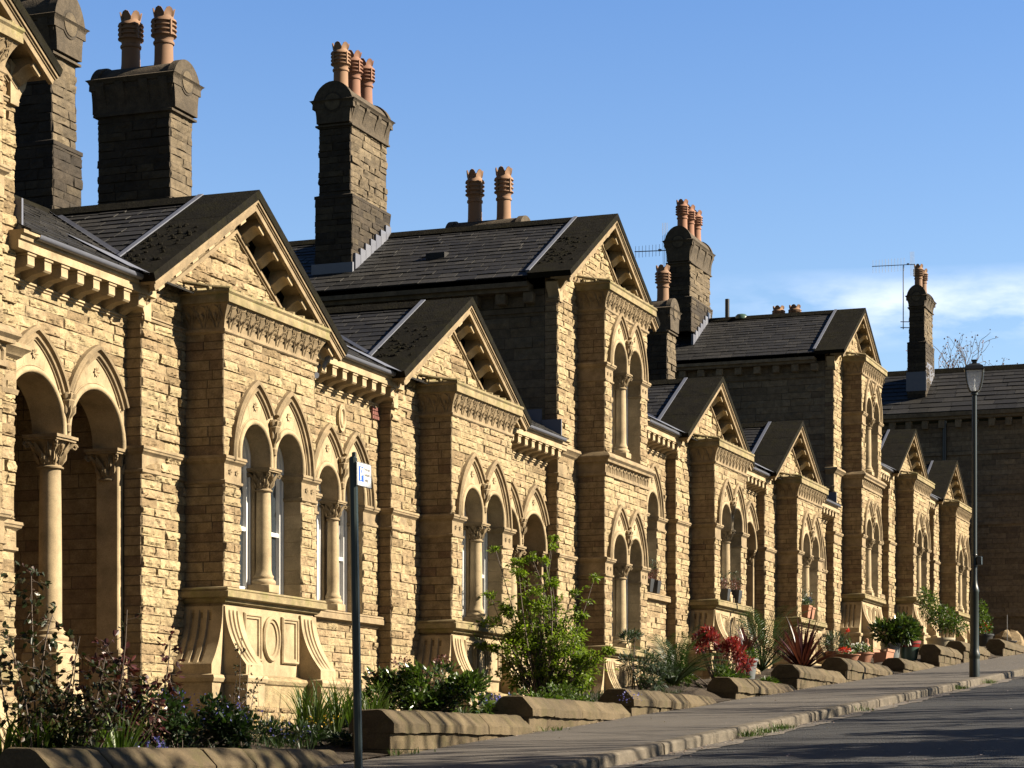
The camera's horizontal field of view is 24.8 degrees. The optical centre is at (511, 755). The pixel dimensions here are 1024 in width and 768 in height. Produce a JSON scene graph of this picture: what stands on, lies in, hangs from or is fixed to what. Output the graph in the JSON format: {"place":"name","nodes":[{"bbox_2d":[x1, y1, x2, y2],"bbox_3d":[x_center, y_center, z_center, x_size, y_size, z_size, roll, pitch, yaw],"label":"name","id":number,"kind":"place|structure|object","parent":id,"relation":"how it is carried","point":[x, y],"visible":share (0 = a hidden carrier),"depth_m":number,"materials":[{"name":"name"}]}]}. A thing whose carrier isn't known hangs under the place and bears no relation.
{"place":"outdoors","nodes":[
{"label":"outdoors","id":0,"kind":"place"},
{"bbox_2d":[75,0,1023,371],"label":"sky","id":1,"kind":"structure","parent":0,"point":[817,144],"materials":[{"name":"blue"}]},
{"bbox_2d":[141,646,1000,761],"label":"garden soil","id":2,"kind":"structure","parent":0,"point":[345,754],"depth_m":31.78,"materials":[{"name":"brown soil"}]},
{"bbox_2d":[0,561,146,747],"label":"rose bush","id":3,"kind":"object","parent":2,"relation":"on","point":[42,685],"visible":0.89,"depth_m":17.18,"materials":[{"name":"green plant"}]},
{"bbox_2d":[0,702,168,754],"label":"daylily clump","id":4,"kind":"object","parent":2,"relation":"on","point":[115,739],"visible":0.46,"depth_m":17.26,"materials":[{"name":"green plant"}]},
{"bbox_2d":[51,625,185,747],"bbox_3d":[-3.103,-0.423,18.332,1.099,1.187,0.448,0,0,7],"label":"rose bush","id":5,"kind":"object","parent":2,"relation":"on","point":[159,702],"visible":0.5,"depth_m":18.30,"materials":[{"name":"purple plant"}]},
{"bbox_2d":[134,737,167,747],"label":"bluebells","id":6,"kind":"object","parent":2,"relation":"on","point":[159,745],"visible":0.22,"depth_m":18.06,"materials":[{"name":"purple plant"}]},
{"bbox_2d":[0,746,343,767],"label":"garden wall","id":7,"kind":"structure","parent":2,"relation":"on","point":[89,757],"depth_m":17.23,"materials":[{"name":"stone"}]},
{"bbox_2d":[91,681,310,748],"bbox_3d":[-2.684,-0.262,19.786,1.974,0.716,1.308,0,0,1],"label":"lungwort patch","id":8,"kind":"object","parent":2,"relation":"on","point":[219,729],"visible":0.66,"depth_m":19.58,"materials":[{"name":"green plant"}]},
{"bbox_2d":[229,638,263,745],"bbox_3d":[-2.350,-0.524,20.741,0.167,1.045,0.571,0,0,21],"label":"sapling","id":9,"kind":"object","parent":2,"relation":"on","point":[240,689],"visible":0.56,"depth_m":20.61,"materials":[{"name":"green plant"}]},
{"bbox_2d":[249,714,352,747],"bbox_3d":[-1.921,-0.185,21.443,1.104,0.385,0.651,0,0,-11],"label":"marigold patch","id":10,"kind":"object","parent":2,"relation":"on","point":[346,737],"visible":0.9,"depth_m":21.40,"materials":[{"name":"green plant"}]},
{"bbox_2d":[267,676,410,732],"bbox_3d":[-1.812,-0.517,23.472,1.382,0.596,1.963,0,0,21],"label":"daylily clump","id":11,"kind":"object","parent":2,"relation":"on","point":[305,710],"visible":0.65,"depth_m":23.01,"materials":[{"name":"green plant"}]},
{"bbox_2d":[146,686,685,748],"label":"garden weeds","id":12,"kind":"object","parent":2,"relation":"on","point":[275,742],"visible":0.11,"depth_m":21.37,"materials":[{"name":"green plant"}]},
{"bbox_2d":[361,654,498,713],"bbox_3d":[-0.909,-0.664,24.622,1.564,0.824,0.980,0,0,-17],"label":"skimmia bush","id":13,"kind":"object","parent":2,"relation":"on","point":[441,695],"visible":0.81,"depth_m":24.55,"materials":[{"name":"green plant"}]},
{"bbox_2d":[349,709,532,760],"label":"garden wall","id":14,"kind":"structure","parent":2,"relation":"on","point":[383,730],"depth_m":21.91,"materials":[{"name":"stone"}]},
{"bbox_2d":[478,692,510,713],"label":"bluebells","id":15,"kind":"object","parent":2,"relation":"on","point":[497,698],"visible":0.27,"depth_m":25.85,"materials":[{"name":"green plant"}]},
{"bbox_2d":[472,534,618,696],"bbox_3d":[0.406,-1.661,29.064,1.858,2.208,1.251,0,0,21],"label":"leafy shrub","id":16,"kind":"object","parent":2,"relation":"on","point":[543,674],"visible":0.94,"depth_m":28.92,"materials":[{"name":"green plant"}]},
{"bbox_2d":[461,681,641,702],"bbox_3d":[0.478,-0.664,27.374,1.854,0.456,2.237,0,0,40],"label":"ground cover","id":17,"kind":"object","parent":2,"relation":"on","point":[554,693],"visible":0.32,"depth_m":27.11,"materials":[{"name":"green plant"}]},
{"bbox_2d":[493,695,630,731],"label":"garden wall","id":18,"kind":"structure","parent":2,"relation":"on","point":[537,712],"depth_m":25.33,"materials":[{"name":"stone"}]},
{"bbox_2d":[615,628,679,690],"bbox_3d":[1.936,-1.317,33.394,0.973,1.058,0.626,0,0,-2],"label":"variegated bush","id":19,"kind":"object","parent":2,"relation":"on","point":[645,682],"visible":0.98,"depth_m":33.38,"materials":[{"name":"green plant"}]},
{"bbox_2d":[598,688,715,715],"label":"garden wall","id":20,"kind":"structure","parent":2,"relation":"on","point":[654,701],"depth_m":28.61,"materials":[{"name":"stone"}]},
{"bbox_2d":[625,624,729,685],"bbox_3d":[2.459,-1.485,34.606,1.412,0.902,1.818,0,0,-35],"label":"fan palm","id":21,"kind":"object","parent":2,"relation":"on","point":[686,670],"visible":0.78,"depth_m":34.39,"materials":[{"name":"green plant"}]},
{"bbox_2d":[653,661,780,687],"bbox_3d":[3.118,-1.151,35.383,1.980,0.577,1.083,0,0,1],"label":"green bush","id":22,"kind":"object","parent":2,"relation":"on","point":[726,671],"visible":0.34,"depth_m":35.22,"materials":[{"name":"green plant"}]},
{"bbox_2d":[690,623,756,678],"bbox_3d":[3.281,-1.549,36.075,1.052,0.994,0.647,0,0,-5],"label":"photinia","id":23,"kind":"object","parent":2,"relation":"on","point":[733,644],"visible":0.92,"depth_m":36.04,"materials":[{"name":"red plant"}]},
{"bbox_2d":[719,625,768,678],"bbox_3d":[3.846,-1.697,37.979,0.886,0.922,0.912,0,0,21],"label":"cordyline pot","id":24,"kind":"object","parent":2,"relation":"on","point":[747,642],"visible":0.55,"depth_m":37.83,"materials":[{"name":"grey plastic"}]},
{"bbox_2d":[707,677,795,702],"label":"garden wall","id":25,"kind":"structure","parent":2,"relation":"on","point":[733,688],"depth_m":32.70,"materials":[{"name":"stone"}]},
{"bbox_2d":[732,605,826,671],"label":"feather palm","id":26,"kind":"object","parent":2,"relation":"on","point":[762,666],"visible":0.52,"depth_m":40.48,"materials":[{"name":"green plant"}]},
{"bbox_2d":[760,613,851,666],"bbox_3d":[5.005,-1.884,39.606,1.750,1.190,1.787,0,0,21],"label":"cordyline","id":27,"kind":"object","parent":2,"relation":"on","point":[801,653],"visible":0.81,"depth_m":39.46,"materials":[{"name":"red plant"}]},
{"bbox_2d":[771,664,846,689],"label":"garden wall","id":28,"kind":"structure","parent":2,"relation":"on","point":[797,677],"depth_m":36.22,"materials":[{"name":"stone"}]},
{"bbox_2d":[816,628,849,656],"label":"shrub pot","id":29,"kind":"object","parent":2,"relation":"on","point":[832,639],"visible":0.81,"depth_m":42.36,"materials":[{"name":"green plant"}]},
{"bbox_2d":[844,628,853,647],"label":"tulip","id":30,"kind":"object","parent":2,"relation":"on","point":[847,642],"visible":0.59,"depth_m":42.14,"materials":[{"name":"green plant"}]},
{"bbox_2d":[821,657,893,681],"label":"garden wall","id":31,"kind":"structure","parent":2,"relation":"on","point":[849,670],"depth_m":39.64,"materials":[{"name":"stone"}]},
{"bbox_2d":[834,647,860,660],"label":"flower bowl","id":32,"kind":"object","parent":31,"relation":"on","point":[852,656],"visible":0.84,"depth_m":40.71,"materials":[{"name":"ceramic"}]},
{"bbox_2d":[848,642,874,662],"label":"flower bowl","id":33,"kind":"object","parent":31,"relation":"on","point":[865,656],"visible":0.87,"depth_m":41.44,"materials":[{"name":"ceramic"}]},
{"bbox_2d":[872,649,894,662],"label":"plant trough","id":34,"kind":"object","parent":2,"relation":"on","point":[878,656],"visible":0.82,"depth_m":45.74,"materials":[{"name":"ceramic"}]},
{"bbox_2d":[868,616,903,657],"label":"potted shrub","id":35,"kind":"object","parent":2,"relation":"on","point":[882,626],"visible":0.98,"depth_m":47.04,"materials":[{"name":"plant"}]},
{"bbox_2d":[884,611,923,660],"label":"potted shrub","id":36,"kind":"object","parent":2,"relation":"on","point":[911,631],"visible":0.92,"depth_m":47.14,"materials":[{"name":"plant"}]},
{"bbox_2d":[881,658,934,673],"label":"garden wall","id":37,"kind":"structure","parent":2,"relation":"on","point":[901,665],"depth_m":43.80,"materials":[{"name":"stone"}]},
{"bbox_2d":[919,644,961,666],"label":"garden wall","id":38,"kind":"structure","parent":2,"relation":"on","point":[936,655],"depth_m":47.33,"materials":[{"name":"stone"}]},
{"bbox_2d":[916,587,969,646],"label":"potted shrub","id":39,"kind":"object","parent":2,"relation":"on","point":[952,621],"visible":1,"depth_m":53.03,"materials":[{"name":"plant"}]},
{"bbox_2d":[945,641,989,662],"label":"garden wall","id":40,"kind":"structure","parent":2,"relation":"on","point":[962,648],"depth_m":50.18,"materials":[{"name":"stone"}]},
{"bbox_2d":[979,598,993,645],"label":"planter","id":41,"kind":"object","parent":2,"relation":"on","point":[984,638],"visible":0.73,"depth_m":58.79,"materials":[{"name":"black plastic"}]},
{"bbox_2d":[986,639,1023,658],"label":"garden wall","id":42,"kind":"structure","parent":2,"relation":"on","point":[998,647],"depth_m":55.30,"materials":[{"name":"stone"}]},
{"bbox_2d":[1007,615,1016,642],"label":"bird feeder","id":43,"kind":"object","parent":42,"relation":"on","point":[1007,632],"visible":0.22,"depth_m":57.95,"materials":[{"name":"grey metal"}]},
{"bbox_2d":[994,630,1023,645],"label":"garden wall","id":44,"kind":"structure","parent":2,"relation":"on","point":[1014,635],"depth_m":60.25,"materials":[{"name":"stone"}]},
{"bbox_2d":[647,562,655,591],"bbox_3d":[2.204,-2.945,37.863,0.288,0.580,0.345,0,0,21],"label":"window pot","id":45,"kind":"object","parent":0,"point":[650,585],"depth_m":37.78,"materials":[{"name":"black plastic"}]},
{"bbox_2d":[648,560,663,593],"bbox_3d":[2.325,-2.940,38.222,0.291,0.571,0.386,0,0,30],"label":"window pot","id":46,"kind":"object","parent":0,"point":[657,586],"depth_m":38.17,"materials":[{"name":"black plastic"}]},
{"bbox_2d":[319,654,1023,767],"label":"pavement","id":47,"kind":"structure","parent":0,"point":[551,746],"depth_m":25.46,"materials":[{"name":"concrete"}]},
{"bbox_2d":[349,452,371,767],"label":"parking sign","id":48,"kind":"object","parent":47,"relation":"on","point":[359,473],"visible":1,"depth_m":16.19,"materials":[{"name":"black metal"}]},
{"bbox_2d":[387,679,996,755],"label":"kerb weeds","id":49,"kind":"object","parent":47,"relation":"on","point":[766,730],"visible":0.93,"depth_m":25.39,"materials":[{"name":"green plant"}]},
{"bbox_2d":[526,668,1023,767],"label":"kerb","id":50,"kind":"structure","parent":47,"relation":"on","point":[634,753],"depth_m":24.82,"materials":[{"name":"stone"}]},
{"bbox_2d":[964,359,984,676],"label":"street lamp","id":51,"kind":"object","parent":47,"relation":"on","point":[974,366],"visible":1,"depth_m":40.16,"materials":[{"name":"black metal"}]},
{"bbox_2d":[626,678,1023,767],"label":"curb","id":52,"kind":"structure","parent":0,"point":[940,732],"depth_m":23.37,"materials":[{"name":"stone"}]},
{"bbox_2d":[312,654,1023,767],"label":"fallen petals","id":53,"kind":"object","parent":52,"relation":"on","point":[750,704],"visible":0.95,"depth_m":27.64,"materials":[{"name":"plant"}]},
{"bbox_2d":[607,675,1023,767],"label":"road channel","id":54,"kind":"object","parent":52,"relation":"on","point":[710,746],"visible":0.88,"depth_m":25.93,"materials":[{"name":"concrete"}]},
{"bbox_2d":[865,638,870,662],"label":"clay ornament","id":55,"kind":"object","parent":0,"point":[867,641],"visible":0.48,"depth_m":45.77,"materials":[{"name":"ceramic"}]},
{"bbox_3d":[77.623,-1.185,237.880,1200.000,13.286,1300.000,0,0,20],"label":"ground","id":56,"kind":"structure","parent":0,"visible":0},
{"bbox_2d":[0,0,62,751],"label":"two storey house","id":57,"kind":"structure","parent":56,"relation":"on","point":[26,54],"depth_m":19.90,"materials":[{"name":"stone"}]},
{"bbox_2d":[8,0,427,747],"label":"cottage","id":58,"kind":"structure","parent":56,"relation":"on","point":[204,390],"depth_m":22.87,"materials":[{"name":"stone"}]},
{"bbox_2d":[239,436,250,588],"bbox_3d":[-2.804,-2.478,23.431,0.075,1.655,0.630,0,0,20],"label":"window","id":59,"kind":"structure","parent":58,"relation":"in","point":[245,520],"depth_m":23.65,"materials":[{"name":"white paint"}]},
{"bbox_2d":[271,446,283,594],"bbox_3d":[-2.538,-2.478,24.143,0.075,1.655,0.630,0,0,20],"label":"window","id":60,"kind":"structure","parent":58,"relation":"in","point":[277,504],"depth_m":24.36,"materials":[{"name":"white paint"}]},
{"bbox_2d":[316,484,320,599],"bbox_3d":[-2.319,-2.458,26.442,0.075,1.615,0.550,0,0,20],"label":"window","id":61,"kind":"structure","parent":58,"relation":"in","point":[318,517],"depth_m":26.65,"materials":[{"name":"white paint"}]},
{"bbox_2d":[338,489,346,611],"bbox_3d":[-2.067,-2.458,27.116,0.075,1.615,0.550,0,0,20],"label":"window","id":62,"kind":"structure","parent":58,"relation":"in","point":[343,518],"depth_m":27.30,"materials":[{"name":"white paint"}]},
{"bbox_2d":[123,297,569,712],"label":"cottage","id":63,"kind":"structure","parent":56,"relation":"on","point":[470,446],"depth_m":28.65,"materials":[{"name":"stone"}]},
{"bbox_2d":[462,505,465,620],"bbox_3d":[-0.724,-2.478,28.995,0.075,1.655,0.630,0,0,20],"label":"window","id":64,"kind":"structure","parent":63,"relation":"in","point":[464,531],"depth_m":29.26,"materials":[{"name":"white paint"}]},
{"bbox_2d":[482,518,487,616],"bbox_3d":[-0.458,-2.478,29.707,0.075,1.655,0.630,0,0,20],"label":"window","id":65,"kind":"structure","parent":63,"relation":"in","point":[485,540],"depth_m":29.95,"materials":[{"name":"white paint"}]},
{"bbox_2d":[289,41,659,693],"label":"two storey house","id":66,"kind":"structure","parent":56,"relation":"on","point":[567,309],"depth_m":34.46,"materials":[{"name":"stone"}]},
{"bbox_2d":[612,578,612,642],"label":"window","id":67,"kind":"structure","parent":66,"relation":"in","point":[612,578],"depth_m":34.85,"materials":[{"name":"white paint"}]},
{"bbox_2d":[612,385,612,452],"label":"window","id":68,"kind":"structure","parent":66,"relation":"in","point":[612,385],"depth_m":34.85,"materials":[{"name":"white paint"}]},
{"bbox_2d":[626,576,627,633],"bbox_3d":[1.626,-2.428,35.280,0.075,1.655,0.630,0,0,20],"label":"window","id":69,"kind":"structure","parent":66,"relation":"in","point":[627,576],"depth_m":35.54,"materials":[{"name":"white paint"}]},
{"bbox_2d":[626,386,627,446],"bbox_3d":[1.626,-5.268,35.280,0.075,1.655,0.630,0,0,20],"label":"window","id":70,"kind":"structure","parent":66,"relation":"in","point":[627,386],"depth_m":35.54,"materials":[{"name":"white paint"}]},
{"bbox_2d":[647,376,782,679],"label":"cottage","id":71,"kind":"structure","parent":56,"relation":"on","point":[708,481],"depth_m":39.51,"materials":[{"name":"stone"}]},
{"bbox_2d":[720,568,731,600],"bbox_3d":[3.658,-2.940,39.968,0.285,0.569,0.330,0,0,1],"label":"window pot","id":72,"kind":"object","parent":71,"relation":"on","point":[725,592],"depth_m":39.91,"materials":[{"name":"black plastic"}]},
{"bbox_2d":[730,571,742,602],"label":"window pot","id":73,"kind":"object","parent":71,"relation":"on","point":[737,594],"depth_m":40.54,"materials":[{"name":"black plastic"}]},
{"bbox_2d":[639,264,841,668],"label":"cottage","id":74,"kind":"structure","parent":56,"relation":"on","point":[798,506],"depth_m":45.09,"materials":[{"name":"stone"}]},
{"bbox_2d":[801,585,811,617],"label":"window pot","id":75,"kind":"object","parent":74,"relation":"on","point":[804,607],"depth_m":45.40,"materials":[{"name":"ceramic"}]},
{"bbox_2d":[804,588,815,618],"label":"window pot","id":76,"kind":"object","parent":74,"relation":"on","point":[812,609],"depth_m":45.81,"materials":[{"name":"ceramic"}]},
{"bbox_2d":[662,199,887,657],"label":"two storey house","id":77,"kind":"structure","parent":56,"relation":"on","point":[822,375],"depth_m":50.70,"materials":[{"name":"stone"}]},
{"bbox_2d":[634,223,665,262],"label":"television aerial","id":78,"kind":"object","parent":77,"relation":"attached to","point":[659,250],"visible":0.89,"depth_m":51.81,"materials":[{"name":"metal"}]},
{"bbox_2d":[725,299,728,316],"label":"vent pipe","id":79,"kind":"object","parent":77,"relation":"on","point":[726,307],"visible":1,"depth_m":52.69,"materials":[{"name":"grey metal"}]},
{"bbox_2d":[735,314,746,318],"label":"roof cowl","id":80,"kind":"object","parent":77,"relation":"on","point":[739,316],"visible":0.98,"depth_m":52.49,"materials":[{"name":"green metal"}]},
{"bbox_2d":[881,429,939,649],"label":"cottage","id":81,"kind":"structure","parent":56,"relation":"on","point":[906,545],"depth_m":56.24,"materials":[{"name":"stone"}]},
{"bbox_2d":[925,460,971,642],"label":"cottage","id":82,"kind":"structure","parent":56,"relation":"on","point":[950,512],"depth_m":61.84,"materials":[{"name":"stone"}]},
{"bbox_2d":[881,264,1023,638],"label":"end pavilion","id":83,"kind":"structure","parent":56,"relation":"on","point":[926,400],"depth_m":65.92,"materials":[{"name":"stone"}]},
{"bbox_2d":[872,252,914,328],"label":"television aerial","id":84,"kind":"object","parent":83,"relation":"attached to","point":[891,265],"visible":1,"depth_m":67.21,"materials":[{"name":"metal"}]},
{"bbox_2d":[906,329,1017,370],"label":"bare tree","id":85,"kind":"object","parent":56,"relation":"on","point":[954,360],"visible":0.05,"depth_m":85.16,"materials":[{"name":"brown plant"}]}
]}

